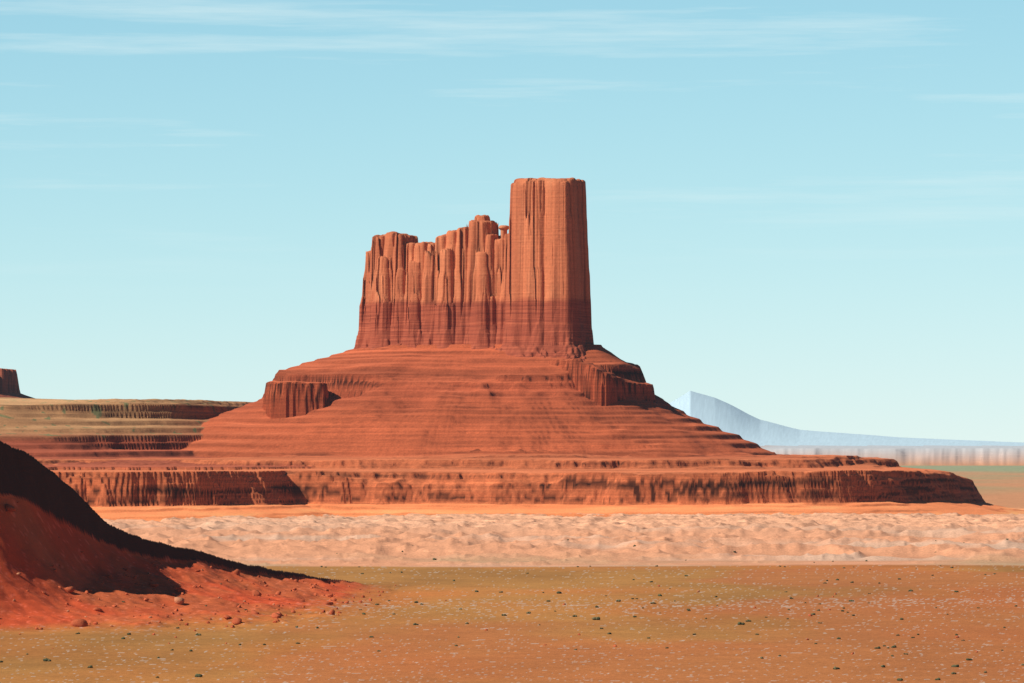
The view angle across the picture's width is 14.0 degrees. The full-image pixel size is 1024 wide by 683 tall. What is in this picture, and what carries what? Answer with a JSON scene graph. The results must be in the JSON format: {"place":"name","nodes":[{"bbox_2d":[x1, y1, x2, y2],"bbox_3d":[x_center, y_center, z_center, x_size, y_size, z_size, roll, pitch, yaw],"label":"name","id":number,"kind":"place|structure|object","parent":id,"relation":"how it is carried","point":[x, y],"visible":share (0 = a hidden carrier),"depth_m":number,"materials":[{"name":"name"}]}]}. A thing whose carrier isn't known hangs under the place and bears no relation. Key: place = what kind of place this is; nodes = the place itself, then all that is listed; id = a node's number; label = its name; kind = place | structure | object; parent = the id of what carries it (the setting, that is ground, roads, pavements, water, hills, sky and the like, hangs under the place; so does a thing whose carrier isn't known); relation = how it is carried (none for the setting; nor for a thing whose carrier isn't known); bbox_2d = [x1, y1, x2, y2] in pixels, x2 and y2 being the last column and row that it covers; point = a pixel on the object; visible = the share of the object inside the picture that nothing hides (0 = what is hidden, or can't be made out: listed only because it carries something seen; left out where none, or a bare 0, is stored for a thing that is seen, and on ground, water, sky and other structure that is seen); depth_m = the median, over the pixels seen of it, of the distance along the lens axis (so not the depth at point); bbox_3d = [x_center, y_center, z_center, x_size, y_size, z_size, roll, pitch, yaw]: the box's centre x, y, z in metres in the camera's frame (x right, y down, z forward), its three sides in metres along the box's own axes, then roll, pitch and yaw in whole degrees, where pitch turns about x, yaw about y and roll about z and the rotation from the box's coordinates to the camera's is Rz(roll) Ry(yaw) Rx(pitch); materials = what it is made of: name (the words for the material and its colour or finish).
{"place":"outdoors","nodes":[
{"label":"outdoors","id":0,"kind":"place"},
{"bbox_2d":[0,441,401,633],"bbox_3d":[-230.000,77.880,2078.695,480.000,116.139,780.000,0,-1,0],"label":"foreground ridge","id":1,"kind":"structure","parent":0,"point":[50,507],"depth_m":1958.76,"materials":[{"name":"soil"}]},
{"bbox_2d":[5,502,982,655],"bbox_3d":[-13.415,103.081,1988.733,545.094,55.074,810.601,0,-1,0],"label":"boulders","id":2,"kind":"object","parent":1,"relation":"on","point":[84,623],"visible":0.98,"depth_m":1949.10,"materials":[{"name":"red stone"}]},
{"bbox_2d":[0,344,1023,682],"bbox_3d":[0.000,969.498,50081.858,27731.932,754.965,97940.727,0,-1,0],"label":"terrain","id":3,"kind":"structure","parent":0,"point":[490,474],"depth_m":3658.99,"materials":[{"name":"stone"}]},
{"bbox_2d":[354,177,593,360],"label":"butte","id":4,"kind":"object","parent":3,"relation":"on","point":[521,288],"depth_m":4718.32,"materials":[{"name":"orange stone"}]},
{"bbox_2d":[499,225,508,238],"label":"balanced rock","id":5,"kind":"object","parent":4,"relation":"attached to","point":[503,229],"visible":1,"depth_m":4737.22,"materials":[{"name":"orange stone"}]},
{"bbox_2d":[0,538,1023,680],"bbox_3d":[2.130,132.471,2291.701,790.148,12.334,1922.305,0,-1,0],"label":"desert shrubs","id":6,"kind":"object","parent":3,"relation":"on","point":[529,612],"visible":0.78,"depth_m":1892.84,"materials":[{"name":"green plant"}]},
{"bbox_2d":[0,0,1023,441],"label":"sky","id":7,"kind":"structure","parent":0,"point":[802,214],"materials":[{"name":"blue"}]}
]}

